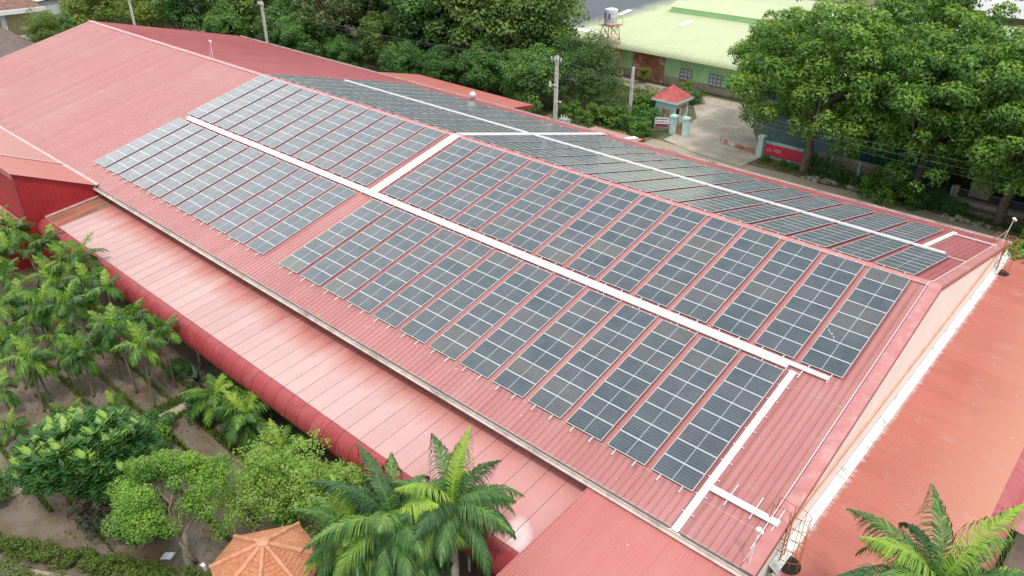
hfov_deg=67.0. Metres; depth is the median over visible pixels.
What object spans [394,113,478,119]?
solar panel row
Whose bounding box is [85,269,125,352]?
areca palm
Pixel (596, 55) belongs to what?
bushy tree
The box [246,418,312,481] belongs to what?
clump palm
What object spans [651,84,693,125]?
gatehouse
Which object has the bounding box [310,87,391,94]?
solar panel row
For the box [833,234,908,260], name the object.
solar panel row
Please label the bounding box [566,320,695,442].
solar panel row
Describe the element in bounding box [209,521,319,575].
gazebo
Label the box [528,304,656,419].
solar panel row
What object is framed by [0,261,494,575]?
garden soil
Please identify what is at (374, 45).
bushy tree
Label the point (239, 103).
solar panel row
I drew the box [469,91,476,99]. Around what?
roof ventilator
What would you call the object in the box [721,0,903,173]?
street tree
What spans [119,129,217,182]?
solar panel row
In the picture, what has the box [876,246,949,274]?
solar panel row
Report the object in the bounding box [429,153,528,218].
solar panel row
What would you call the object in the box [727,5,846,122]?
street tree
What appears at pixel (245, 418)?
clump palm
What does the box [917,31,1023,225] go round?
street tree
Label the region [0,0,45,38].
tiled house
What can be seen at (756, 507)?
support rail
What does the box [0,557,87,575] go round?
clipped hedge
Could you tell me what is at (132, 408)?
bed weeds
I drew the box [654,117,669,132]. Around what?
notice board
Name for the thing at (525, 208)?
solar panel row
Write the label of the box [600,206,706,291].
solar panel row
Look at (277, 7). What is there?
bushy tree
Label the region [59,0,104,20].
bushy tree
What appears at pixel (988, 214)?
retaining wall
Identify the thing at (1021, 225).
roadside bush
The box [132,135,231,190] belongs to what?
solar panel row
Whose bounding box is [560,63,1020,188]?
power line
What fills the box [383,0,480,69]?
bushy tree
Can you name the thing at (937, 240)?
cable tray
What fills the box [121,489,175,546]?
croton shrub
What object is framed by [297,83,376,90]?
solar panel row
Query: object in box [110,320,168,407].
areca palm
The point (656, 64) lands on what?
rusty door
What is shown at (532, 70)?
bushy tree
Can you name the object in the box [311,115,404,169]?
solar panel row
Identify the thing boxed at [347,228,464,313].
solar panel row
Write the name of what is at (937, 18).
street tree
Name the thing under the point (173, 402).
bed grass
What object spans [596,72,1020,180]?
power line
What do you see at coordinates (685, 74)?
window
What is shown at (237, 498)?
light green tree
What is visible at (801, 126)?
power line
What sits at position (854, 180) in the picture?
roadside bush
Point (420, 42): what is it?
power line
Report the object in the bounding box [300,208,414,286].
solar panel row
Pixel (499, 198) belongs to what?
solar panel row
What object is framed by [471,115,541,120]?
solar panel row
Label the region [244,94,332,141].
solar panel row
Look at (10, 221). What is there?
areca palm
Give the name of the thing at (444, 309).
solar panel row
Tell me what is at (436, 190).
solar panel row
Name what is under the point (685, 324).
cable tray
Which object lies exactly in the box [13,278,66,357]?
areca palm
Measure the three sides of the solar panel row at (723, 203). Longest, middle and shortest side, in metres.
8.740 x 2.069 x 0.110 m
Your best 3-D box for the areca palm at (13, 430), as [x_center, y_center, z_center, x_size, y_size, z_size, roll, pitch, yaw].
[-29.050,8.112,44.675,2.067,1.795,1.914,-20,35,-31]
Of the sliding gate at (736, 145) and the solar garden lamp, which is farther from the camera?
the sliding gate at (736, 145)
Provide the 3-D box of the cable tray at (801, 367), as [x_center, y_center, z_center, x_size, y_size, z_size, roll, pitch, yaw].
[-7.535,-5.786,54.515,60.850,0.221,0.485,24,37,35]
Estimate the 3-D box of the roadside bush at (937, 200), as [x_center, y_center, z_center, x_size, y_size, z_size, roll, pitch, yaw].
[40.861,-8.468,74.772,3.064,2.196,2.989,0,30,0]
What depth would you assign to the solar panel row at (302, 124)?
67.04 m
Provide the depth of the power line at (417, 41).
99.76 m
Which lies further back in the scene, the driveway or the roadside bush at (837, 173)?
the driveway
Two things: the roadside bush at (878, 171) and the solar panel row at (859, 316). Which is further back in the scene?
the roadside bush at (878, 171)
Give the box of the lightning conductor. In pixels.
[750,245,993,548]
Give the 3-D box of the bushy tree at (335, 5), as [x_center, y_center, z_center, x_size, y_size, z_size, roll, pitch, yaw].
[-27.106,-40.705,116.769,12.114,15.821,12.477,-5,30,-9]
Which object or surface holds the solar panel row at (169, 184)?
on the solar warehouse at (82, 98)
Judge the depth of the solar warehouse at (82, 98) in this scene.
47.17 m
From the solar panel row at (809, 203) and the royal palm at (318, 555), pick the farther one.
the solar panel row at (809, 203)
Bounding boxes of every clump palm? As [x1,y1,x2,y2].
[178,372,245,426]
[210,388,277,449]
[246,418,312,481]
[293,458,366,529]
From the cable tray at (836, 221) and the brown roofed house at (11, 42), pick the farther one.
the brown roofed house at (11, 42)
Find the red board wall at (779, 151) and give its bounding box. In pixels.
[762,140,804,165]
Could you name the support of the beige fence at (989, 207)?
on the ground at (662, 132)
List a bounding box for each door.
[632,51,648,79]
[647,54,664,82]
[662,108,669,116]
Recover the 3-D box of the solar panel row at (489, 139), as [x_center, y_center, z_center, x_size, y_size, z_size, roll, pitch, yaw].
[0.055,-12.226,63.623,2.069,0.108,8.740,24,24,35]
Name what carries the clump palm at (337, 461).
on the garden soil
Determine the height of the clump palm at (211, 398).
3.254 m
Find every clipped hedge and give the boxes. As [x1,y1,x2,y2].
[0,530,211,575]
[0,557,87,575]
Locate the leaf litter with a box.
[2,282,314,573]
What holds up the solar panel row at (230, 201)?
on the solar warehouse at (82, 98)
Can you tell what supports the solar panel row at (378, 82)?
on the solar warehouse at (82, 98)
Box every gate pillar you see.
[669,114,678,134]
[681,116,691,136]
[755,134,766,156]
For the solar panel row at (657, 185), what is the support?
on the solar warehouse at (82, 98)
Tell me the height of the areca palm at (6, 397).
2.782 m
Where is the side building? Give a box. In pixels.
[768,250,1023,575]
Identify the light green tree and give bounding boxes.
[206,446,299,541]
[243,421,331,526]
[288,450,372,544]
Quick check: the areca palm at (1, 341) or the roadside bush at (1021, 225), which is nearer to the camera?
the areca palm at (1, 341)
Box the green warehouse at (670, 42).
[541,0,1022,101]
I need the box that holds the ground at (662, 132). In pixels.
[74,0,1023,569]
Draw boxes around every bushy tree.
[19,7,67,42]
[26,11,77,41]
[55,0,140,21]
[56,0,138,26]
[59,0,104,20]
[114,0,198,29]
[152,0,243,32]
[199,0,271,37]
[200,0,262,38]
[202,0,271,37]
[255,0,317,47]
[259,0,319,42]
[271,8,336,57]
[280,0,371,40]
[290,0,370,57]
[308,4,385,37]
[322,34,366,67]
[351,9,414,72]
[358,0,438,51]
[363,0,431,71]
[377,40,429,73]
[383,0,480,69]
[415,11,462,46]
[416,44,464,83]
[421,0,547,87]
[451,37,512,92]
[465,0,590,74]
[496,0,585,36]
[496,42,573,112]
[541,42,590,90]
[542,29,627,104]
[569,68,625,107]
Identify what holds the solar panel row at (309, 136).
on the solar warehouse at (82, 98)
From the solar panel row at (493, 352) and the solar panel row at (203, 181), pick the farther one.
the solar panel row at (203, 181)
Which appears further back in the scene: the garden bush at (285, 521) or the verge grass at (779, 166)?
the verge grass at (779, 166)
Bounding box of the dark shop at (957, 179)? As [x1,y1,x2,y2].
[946,147,1023,211]
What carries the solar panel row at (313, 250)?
on the solar warehouse at (82, 98)
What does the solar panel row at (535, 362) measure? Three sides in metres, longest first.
8.920 x 2.069 x 0.109 m
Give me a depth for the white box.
36.92 m
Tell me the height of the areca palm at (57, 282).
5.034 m
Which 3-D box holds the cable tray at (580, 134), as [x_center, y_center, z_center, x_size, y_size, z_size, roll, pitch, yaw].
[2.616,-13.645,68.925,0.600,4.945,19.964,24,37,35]
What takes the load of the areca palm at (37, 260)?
on the garden soil
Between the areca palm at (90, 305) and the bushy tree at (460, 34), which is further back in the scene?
the bushy tree at (460, 34)
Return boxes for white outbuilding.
[31,0,68,30]
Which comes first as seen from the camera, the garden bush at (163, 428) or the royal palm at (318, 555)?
the royal palm at (318, 555)
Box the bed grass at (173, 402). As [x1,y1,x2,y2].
[0,325,279,551]
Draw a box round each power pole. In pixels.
[128,0,135,24]
[257,1,268,42]
[549,56,561,119]
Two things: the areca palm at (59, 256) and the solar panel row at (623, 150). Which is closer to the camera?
the areca palm at (59, 256)
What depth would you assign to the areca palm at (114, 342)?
48.23 m
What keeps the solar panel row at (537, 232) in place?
on the solar warehouse at (82, 98)
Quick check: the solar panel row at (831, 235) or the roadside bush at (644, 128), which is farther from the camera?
the roadside bush at (644, 128)
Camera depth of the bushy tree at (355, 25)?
130.19 m
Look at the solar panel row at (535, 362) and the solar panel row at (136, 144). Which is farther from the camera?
the solar panel row at (136, 144)
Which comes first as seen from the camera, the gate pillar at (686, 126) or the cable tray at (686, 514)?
the cable tray at (686, 514)
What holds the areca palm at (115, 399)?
on the garden soil
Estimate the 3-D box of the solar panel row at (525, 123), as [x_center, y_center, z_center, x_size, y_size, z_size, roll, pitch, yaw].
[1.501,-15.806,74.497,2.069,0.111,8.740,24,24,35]
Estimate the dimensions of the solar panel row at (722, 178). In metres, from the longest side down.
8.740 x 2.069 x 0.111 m
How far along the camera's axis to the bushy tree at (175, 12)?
126.63 m
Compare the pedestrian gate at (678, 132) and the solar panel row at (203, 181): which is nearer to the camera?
the solar panel row at (203, 181)
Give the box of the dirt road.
[127,15,1020,245]
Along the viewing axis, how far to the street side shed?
95.50 m
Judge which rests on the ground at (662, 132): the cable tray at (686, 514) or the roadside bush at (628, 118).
the roadside bush at (628, 118)
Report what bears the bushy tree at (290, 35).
on the ground at (662, 132)
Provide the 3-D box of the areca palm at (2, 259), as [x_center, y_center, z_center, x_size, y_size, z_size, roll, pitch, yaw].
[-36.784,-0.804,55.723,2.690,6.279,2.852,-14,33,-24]
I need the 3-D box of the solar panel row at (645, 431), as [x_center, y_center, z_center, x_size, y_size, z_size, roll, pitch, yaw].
[7.871,5.338,37.528,2.069,0.110,8.920,24,51,35]
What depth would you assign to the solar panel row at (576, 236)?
49.26 m
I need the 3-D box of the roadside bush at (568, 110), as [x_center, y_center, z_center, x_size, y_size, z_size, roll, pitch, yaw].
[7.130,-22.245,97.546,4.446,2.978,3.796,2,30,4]
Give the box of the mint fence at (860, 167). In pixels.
[809,155,955,198]
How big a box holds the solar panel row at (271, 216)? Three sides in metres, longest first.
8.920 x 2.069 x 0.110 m
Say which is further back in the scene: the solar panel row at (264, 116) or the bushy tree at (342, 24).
the bushy tree at (342, 24)
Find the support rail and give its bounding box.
[748,498,763,519]
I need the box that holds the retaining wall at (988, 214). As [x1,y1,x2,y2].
[920,195,1023,225]
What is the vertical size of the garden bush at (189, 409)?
2.220 m
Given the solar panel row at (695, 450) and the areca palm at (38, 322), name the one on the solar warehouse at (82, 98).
the solar panel row at (695, 450)
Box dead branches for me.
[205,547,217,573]
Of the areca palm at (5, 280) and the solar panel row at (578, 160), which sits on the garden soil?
the areca palm at (5, 280)
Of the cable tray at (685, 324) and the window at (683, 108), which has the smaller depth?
the cable tray at (685, 324)
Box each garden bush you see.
[0,467,16,500]
[142,409,176,434]
[150,418,174,448]
[164,357,192,380]
[180,388,216,421]
[271,501,305,527]
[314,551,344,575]
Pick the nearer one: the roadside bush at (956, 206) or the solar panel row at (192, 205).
the solar panel row at (192, 205)
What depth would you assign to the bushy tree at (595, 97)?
98.34 m
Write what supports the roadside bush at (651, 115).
on the ground at (662, 132)
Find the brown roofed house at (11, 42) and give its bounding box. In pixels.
[0,28,34,57]
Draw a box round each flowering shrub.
[637,67,649,83]
[681,79,694,90]
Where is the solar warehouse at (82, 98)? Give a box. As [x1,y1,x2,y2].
[0,20,1011,575]
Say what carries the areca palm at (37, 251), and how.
on the garden soil
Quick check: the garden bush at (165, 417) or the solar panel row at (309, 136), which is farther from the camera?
the solar panel row at (309, 136)
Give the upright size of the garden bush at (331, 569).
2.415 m
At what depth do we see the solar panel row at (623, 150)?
67.59 m
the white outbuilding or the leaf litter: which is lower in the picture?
the leaf litter
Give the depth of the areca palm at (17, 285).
52.32 m
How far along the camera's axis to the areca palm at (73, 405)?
45.79 m
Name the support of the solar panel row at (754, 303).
on the solar warehouse at (82, 98)
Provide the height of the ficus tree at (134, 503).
6.966 m
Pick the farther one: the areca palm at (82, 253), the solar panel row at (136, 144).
the solar panel row at (136, 144)
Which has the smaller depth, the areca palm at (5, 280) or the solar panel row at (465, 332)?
the solar panel row at (465, 332)
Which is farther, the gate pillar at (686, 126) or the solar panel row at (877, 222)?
the gate pillar at (686, 126)
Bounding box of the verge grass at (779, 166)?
[532,77,1020,236]
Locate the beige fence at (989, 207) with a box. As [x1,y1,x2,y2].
[952,184,1023,218]
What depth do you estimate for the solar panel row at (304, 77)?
79.51 m
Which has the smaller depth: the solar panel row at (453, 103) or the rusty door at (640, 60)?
the solar panel row at (453, 103)
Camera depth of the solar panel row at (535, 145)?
61.83 m
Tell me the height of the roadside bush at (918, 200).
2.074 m
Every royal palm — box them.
[290,474,398,575]
[300,444,483,575]
[386,425,524,575]
[837,484,1023,575]
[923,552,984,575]
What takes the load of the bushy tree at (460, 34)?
on the ground at (662, 132)
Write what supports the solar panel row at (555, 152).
on the solar warehouse at (82, 98)
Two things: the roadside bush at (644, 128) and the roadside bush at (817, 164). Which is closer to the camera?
the roadside bush at (817, 164)
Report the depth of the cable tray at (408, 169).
58.62 m
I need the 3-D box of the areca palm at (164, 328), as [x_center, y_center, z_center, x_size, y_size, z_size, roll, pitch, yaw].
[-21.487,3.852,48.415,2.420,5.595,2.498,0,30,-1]
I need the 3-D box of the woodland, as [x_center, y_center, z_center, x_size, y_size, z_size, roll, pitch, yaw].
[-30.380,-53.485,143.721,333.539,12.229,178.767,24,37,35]
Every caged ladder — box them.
[769,497,811,574]
[992,232,1019,275]
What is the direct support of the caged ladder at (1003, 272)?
attached to the solar warehouse at (82, 98)
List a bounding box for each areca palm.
[0,205,23,278]
[0,212,39,279]
[0,231,28,299]
[0,240,12,296]
[0,257,28,332]
[0,277,38,335]
[0,289,21,351]
[0,316,39,389]
[0,321,28,366]
[0,333,55,412]
[0,367,23,413]
[0,408,28,446]
[12,298,52,341]
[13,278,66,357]
[13,347,59,401]
[19,230,57,263]
[22,255,67,326]
[27,223,66,276]
[32,318,81,379]
[38,265,83,327]
[38,277,94,347]
[42,337,89,394]
[43,243,85,278]
[47,397,81,416]
[56,232,109,316]
[58,330,114,397]
[60,261,106,314]
[70,287,105,346]
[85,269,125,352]
[85,302,138,393]
[86,309,129,379]
[103,390,130,410]
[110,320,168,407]
[112,297,152,374]
[139,313,181,387]
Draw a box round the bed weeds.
[0,283,305,570]
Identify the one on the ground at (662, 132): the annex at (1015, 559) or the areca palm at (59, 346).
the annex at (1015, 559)
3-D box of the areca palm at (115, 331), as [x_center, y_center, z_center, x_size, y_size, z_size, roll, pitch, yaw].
[-24.110,3.979,47.493,3.041,6.254,2.829,6,30,10]
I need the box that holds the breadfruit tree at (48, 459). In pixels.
[4,404,169,508]
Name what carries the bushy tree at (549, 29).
on the ground at (662, 132)
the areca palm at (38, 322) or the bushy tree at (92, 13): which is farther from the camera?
the bushy tree at (92, 13)
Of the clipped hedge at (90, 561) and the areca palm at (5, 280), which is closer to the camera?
the clipped hedge at (90, 561)
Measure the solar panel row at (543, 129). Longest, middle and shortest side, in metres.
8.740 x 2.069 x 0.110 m
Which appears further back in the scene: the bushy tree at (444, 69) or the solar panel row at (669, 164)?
the bushy tree at (444, 69)
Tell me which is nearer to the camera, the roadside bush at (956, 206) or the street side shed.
the roadside bush at (956, 206)
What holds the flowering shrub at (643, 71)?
on the driveway
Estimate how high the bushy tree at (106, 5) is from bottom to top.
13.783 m
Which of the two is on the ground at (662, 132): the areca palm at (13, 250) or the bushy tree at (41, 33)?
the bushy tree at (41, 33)
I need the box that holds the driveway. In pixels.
[575,68,761,166]
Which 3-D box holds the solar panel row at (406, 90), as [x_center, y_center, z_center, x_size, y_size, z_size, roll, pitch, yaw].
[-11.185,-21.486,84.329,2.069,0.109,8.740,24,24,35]
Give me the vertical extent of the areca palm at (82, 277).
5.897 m
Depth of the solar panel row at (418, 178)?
57.70 m
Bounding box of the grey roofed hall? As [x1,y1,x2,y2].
[972,0,1023,25]
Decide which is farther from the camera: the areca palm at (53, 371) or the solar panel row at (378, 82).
the solar panel row at (378, 82)
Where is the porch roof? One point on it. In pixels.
(634, 138)
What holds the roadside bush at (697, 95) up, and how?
on the driveway
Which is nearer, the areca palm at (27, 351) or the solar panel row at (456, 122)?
the areca palm at (27, 351)
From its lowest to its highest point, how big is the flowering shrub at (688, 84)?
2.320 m
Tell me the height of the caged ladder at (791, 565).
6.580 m
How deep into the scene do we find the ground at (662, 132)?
103.48 m
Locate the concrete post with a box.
[628,67,634,113]
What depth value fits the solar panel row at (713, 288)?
43.63 m
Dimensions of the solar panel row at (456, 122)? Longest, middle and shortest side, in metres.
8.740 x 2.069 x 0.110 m
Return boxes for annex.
[0,126,99,274]
[1002,500,1023,571]
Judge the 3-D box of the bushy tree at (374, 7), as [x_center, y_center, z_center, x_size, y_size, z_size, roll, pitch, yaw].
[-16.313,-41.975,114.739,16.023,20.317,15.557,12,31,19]
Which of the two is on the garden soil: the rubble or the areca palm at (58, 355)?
the areca palm at (58, 355)
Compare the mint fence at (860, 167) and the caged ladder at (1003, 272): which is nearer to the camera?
the caged ladder at (1003, 272)
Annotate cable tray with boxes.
[185,118,788,369]
[187,116,830,382]
[344,80,945,253]
[370,134,455,190]
[374,135,460,192]
[455,132,600,134]
[460,133,607,135]
[668,370,798,534]
[709,485,780,527]
[922,231,957,246]
[955,234,996,246]
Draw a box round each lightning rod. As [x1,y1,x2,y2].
[742,527,763,564]
[995,217,1016,241]
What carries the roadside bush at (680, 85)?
on the ground at (662, 132)
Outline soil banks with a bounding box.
[3,327,172,418]
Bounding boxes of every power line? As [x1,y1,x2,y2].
[264,8,553,59]
[267,5,552,58]
[273,7,556,59]
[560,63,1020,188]
[563,61,1020,172]
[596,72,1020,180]
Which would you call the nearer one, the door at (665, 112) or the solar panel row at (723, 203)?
the solar panel row at (723, 203)
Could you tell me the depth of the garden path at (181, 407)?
47.26 m
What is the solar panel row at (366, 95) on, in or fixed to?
on the solar warehouse at (82, 98)
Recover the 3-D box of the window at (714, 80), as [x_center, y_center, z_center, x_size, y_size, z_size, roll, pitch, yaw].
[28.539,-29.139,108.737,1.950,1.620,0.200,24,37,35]
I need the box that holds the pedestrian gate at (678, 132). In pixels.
[675,121,681,134]
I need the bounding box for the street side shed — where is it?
[380,72,532,112]
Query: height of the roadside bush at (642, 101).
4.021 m
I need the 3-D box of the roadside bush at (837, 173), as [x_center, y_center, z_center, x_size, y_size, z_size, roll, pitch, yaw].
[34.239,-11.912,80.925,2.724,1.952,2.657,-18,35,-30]
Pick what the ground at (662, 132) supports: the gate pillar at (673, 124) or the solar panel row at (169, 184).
the gate pillar at (673, 124)
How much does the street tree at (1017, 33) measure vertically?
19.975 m
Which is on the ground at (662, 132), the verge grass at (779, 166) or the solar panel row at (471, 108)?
the verge grass at (779, 166)
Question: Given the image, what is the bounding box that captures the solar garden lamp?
[160,552,175,563]
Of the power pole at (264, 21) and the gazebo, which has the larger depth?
the power pole at (264, 21)
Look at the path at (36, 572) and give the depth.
36.87 m
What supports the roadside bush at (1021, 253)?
on the ground at (662, 132)
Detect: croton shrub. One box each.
[63,484,145,543]
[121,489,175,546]
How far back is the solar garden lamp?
37.08 m
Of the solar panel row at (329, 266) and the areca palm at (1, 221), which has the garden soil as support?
the areca palm at (1, 221)
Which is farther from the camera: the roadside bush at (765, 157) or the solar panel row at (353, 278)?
the roadside bush at (765, 157)
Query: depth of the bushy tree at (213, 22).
123.11 m
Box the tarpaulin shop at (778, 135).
[755,84,952,184]
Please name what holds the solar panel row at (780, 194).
on the solar warehouse at (82, 98)
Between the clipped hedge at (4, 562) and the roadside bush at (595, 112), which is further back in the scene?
the roadside bush at (595, 112)
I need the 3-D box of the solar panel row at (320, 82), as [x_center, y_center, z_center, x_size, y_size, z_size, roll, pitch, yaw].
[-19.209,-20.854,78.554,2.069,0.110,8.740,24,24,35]
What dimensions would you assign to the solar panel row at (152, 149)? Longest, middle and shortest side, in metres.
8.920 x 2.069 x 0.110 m
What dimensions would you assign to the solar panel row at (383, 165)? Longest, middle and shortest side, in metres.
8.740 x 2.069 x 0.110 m
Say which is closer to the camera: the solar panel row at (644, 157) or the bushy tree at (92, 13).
the solar panel row at (644, 157)
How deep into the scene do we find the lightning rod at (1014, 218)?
55.65 m
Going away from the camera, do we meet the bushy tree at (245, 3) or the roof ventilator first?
the roof ventilator
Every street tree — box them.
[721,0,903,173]
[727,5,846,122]
[839,0,1022,121]
[857,16,1023,194]
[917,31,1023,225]
[1010,25,1023,130]
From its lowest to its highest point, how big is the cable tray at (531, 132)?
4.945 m
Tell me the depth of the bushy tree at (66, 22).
124.05 m
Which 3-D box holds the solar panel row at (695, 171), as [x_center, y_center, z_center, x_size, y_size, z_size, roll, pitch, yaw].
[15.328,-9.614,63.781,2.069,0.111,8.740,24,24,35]
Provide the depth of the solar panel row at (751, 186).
60.60 m
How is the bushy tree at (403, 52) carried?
on the ground at (662, 132)
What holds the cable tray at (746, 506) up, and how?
on the solar warehouse at (82, 98)
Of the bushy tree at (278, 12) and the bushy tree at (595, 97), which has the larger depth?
the bushy tree at (278, 12)
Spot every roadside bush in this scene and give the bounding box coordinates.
[551,99,583,122]
[579,102,608,126]
[599,104,633,130]
[615,111,640,132]
[621,92,657,120]
[627,116,654,137]
[631,105,663,127]
[661,82,689,105]
[685,87,705,104]
[761,154,771,160]
[778,159,787,165]
[788,162,798,169]
[804,153,833,177]
[828,161,855,182]
[844,172,863,187]
[855,166,901,199]
[869,176,916,208]
[899,188,929,211]
[921,185,950,212]
[942,194,969,214]
[1002,229,1023,263]
[1011,239,1023,251]
[1014,219,1023,232]
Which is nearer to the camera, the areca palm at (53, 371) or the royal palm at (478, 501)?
the royal palm at (478, 501)
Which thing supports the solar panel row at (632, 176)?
on the solar warehouse at (82, 98)
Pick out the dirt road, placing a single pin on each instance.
(926, 214)
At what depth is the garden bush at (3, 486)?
40.60 m
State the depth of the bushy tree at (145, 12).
128.25 m
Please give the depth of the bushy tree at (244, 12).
132.72 m
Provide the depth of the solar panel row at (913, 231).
53.54 m
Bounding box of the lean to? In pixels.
[37,194,587,575]
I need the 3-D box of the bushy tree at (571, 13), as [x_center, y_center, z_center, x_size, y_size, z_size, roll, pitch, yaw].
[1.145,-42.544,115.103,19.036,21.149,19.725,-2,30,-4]
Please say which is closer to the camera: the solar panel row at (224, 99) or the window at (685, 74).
the solar panel row at (224, 99)
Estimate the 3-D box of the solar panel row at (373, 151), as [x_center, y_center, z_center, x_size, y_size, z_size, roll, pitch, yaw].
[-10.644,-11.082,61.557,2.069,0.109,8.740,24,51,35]
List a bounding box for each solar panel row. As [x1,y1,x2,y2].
[93,118,189,168]
[106,123,202,175]
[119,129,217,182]
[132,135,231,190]
[146,141,246,198]
[161,148,263,206]
[176,155,279,215]
[188,75,271,117]
[192,162,297,224]
[201,80,286,123]
[209,169,316,234]
[215,84,301,128]
[227,177,335,244]
[230,89,316,135]
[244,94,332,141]
[246,185,356,255]
[260,99,349,147]
[267,74,346,81]
[276,104,366,154]
[279,199,391,274]
[280,78,360,85]
[293,109,385,161]
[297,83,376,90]
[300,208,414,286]
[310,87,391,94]
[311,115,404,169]
[323,218,438,299]
[326,92,408,99]
[330,121,424,177]
[342,97,422,103]
[346,79,413,85]
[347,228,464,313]
[349,128,444,185]
[359,102,439,108]
[360,83,428,89]
[373,87,442,93]
[373,239,491,328]
[377,108,459,114]
[383,138,480,199]
[388,91,457,97]
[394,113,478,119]
[400,251,520,344]
[405,96,471,101]
[405,146,503,209]
[414,119,498,125]
[419,100,490,106]
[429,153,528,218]
[429,263,551,361]
[435,125,518,131]
[436,105,505,110]
[454,110,523,115]
[454,161,554,229]
[460,276,584,379]
[468,136,552,142]
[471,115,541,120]
[479,169,581,240]
[490,142,575,149]
[492,121,560,125]
[493,290,618,399]
[507,177,610,252]
[510,126,581,131]
[514,149,599,156]
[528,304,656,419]
[536,186,640,264]
[539,156,623,164]
[544,135,614,140]
[565,141,635,147]
[565,163,648,173]
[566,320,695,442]
[567,196,672,277]
[587,147,658,154]
[592,170,675,182]
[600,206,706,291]
[607,336,738,466]
[611,153,681,161]
[621,178,704,191]
[635,217,742,306]
[636,159,704,168]
[651,186,734,201]
[652,354,783,492]
[663,166,729,176]
[672,228,780,322]
[684,195,765,211]
[688,173,757,184]
[712,240,820,339]
[717,180,784,192]
[717,204,798,222]
[746,188,813,201]
[754,214,833,234]
[755,253,864,358]
[778,196,843,210]
[792,224,869,246]
[800,266,910,377]
[810,204,875,220]
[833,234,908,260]
[845,213,908,231]
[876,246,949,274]
[881,222,943,241]
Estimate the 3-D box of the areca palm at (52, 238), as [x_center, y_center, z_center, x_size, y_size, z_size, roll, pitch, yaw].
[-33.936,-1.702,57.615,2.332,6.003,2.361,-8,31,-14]
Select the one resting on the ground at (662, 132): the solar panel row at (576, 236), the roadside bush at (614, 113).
the roadside bush at (614, 113)
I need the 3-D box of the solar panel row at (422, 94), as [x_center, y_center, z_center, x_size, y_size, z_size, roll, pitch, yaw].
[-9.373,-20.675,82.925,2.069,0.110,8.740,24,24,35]
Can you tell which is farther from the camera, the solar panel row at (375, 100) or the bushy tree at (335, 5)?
the bushy tree at (335, 5)
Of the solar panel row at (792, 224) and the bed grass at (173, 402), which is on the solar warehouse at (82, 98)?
the solar panel row at (792, 224)
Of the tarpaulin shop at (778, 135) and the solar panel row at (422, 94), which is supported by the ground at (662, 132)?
the tarpaulin shop at (778, 135)
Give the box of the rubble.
[800,176,992,228]
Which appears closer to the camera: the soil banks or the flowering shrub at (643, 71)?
the soil banks
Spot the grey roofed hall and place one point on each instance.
(1018, 3)
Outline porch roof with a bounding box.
[589,127,644,141]
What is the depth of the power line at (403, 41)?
101.36 m
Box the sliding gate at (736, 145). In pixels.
[720,128,756,152]
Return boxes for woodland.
[819,0,1021,21]
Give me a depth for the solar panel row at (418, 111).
69.66 m
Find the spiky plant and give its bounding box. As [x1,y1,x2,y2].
[177,362,212,391]
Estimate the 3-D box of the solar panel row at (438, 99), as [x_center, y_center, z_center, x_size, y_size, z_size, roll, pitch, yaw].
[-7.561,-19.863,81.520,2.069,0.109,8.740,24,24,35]
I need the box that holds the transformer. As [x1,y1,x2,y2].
[558,114,570,122]
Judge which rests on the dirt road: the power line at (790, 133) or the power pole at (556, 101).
the power pole at (556, 101)
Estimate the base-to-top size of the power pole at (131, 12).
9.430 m
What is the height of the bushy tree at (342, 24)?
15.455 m
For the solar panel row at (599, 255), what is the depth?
47.86 m
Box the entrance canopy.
[496,487,734,575]
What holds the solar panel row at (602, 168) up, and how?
on the solar warehouse at (82, 98)
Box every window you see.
[679,68,692,80]
[680,104,686,115]
[708,74,721,87]
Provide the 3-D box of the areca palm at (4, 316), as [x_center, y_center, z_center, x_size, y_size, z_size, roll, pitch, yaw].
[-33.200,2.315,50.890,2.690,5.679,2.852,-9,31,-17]
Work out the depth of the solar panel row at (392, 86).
85.56 m
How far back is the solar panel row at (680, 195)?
53.34 m
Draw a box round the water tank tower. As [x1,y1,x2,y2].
[598,7,622,75]
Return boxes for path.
[0,564,65,575]
[9,402,188,496]
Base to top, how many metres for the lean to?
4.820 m
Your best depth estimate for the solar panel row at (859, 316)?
39.40 m
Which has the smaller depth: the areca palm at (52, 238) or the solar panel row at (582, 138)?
the areca palm at (52, 238)
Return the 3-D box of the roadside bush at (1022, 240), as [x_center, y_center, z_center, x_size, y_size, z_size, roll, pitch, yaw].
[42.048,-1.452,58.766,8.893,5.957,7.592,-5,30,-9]
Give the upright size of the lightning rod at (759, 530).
1.894 m
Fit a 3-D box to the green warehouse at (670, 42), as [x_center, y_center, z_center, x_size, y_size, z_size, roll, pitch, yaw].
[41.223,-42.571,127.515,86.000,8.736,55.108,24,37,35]
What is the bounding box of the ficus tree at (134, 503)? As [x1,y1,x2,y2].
[100,448,235,571]
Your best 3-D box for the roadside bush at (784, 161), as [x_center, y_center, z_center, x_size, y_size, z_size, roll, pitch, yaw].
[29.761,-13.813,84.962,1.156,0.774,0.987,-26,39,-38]
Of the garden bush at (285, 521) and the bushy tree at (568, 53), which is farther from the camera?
the bushy tree at (568, 53)
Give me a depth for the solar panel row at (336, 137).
64.22 m
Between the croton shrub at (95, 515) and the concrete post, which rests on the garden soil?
the croton shrub at (95, 515)
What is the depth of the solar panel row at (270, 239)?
55.15 m
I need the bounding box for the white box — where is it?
[200,562,206,570]
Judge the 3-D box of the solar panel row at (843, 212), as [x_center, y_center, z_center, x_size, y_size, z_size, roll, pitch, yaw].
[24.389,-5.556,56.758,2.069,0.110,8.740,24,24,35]
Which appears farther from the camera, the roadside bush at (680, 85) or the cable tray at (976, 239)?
the roadside bush at (680, 85)

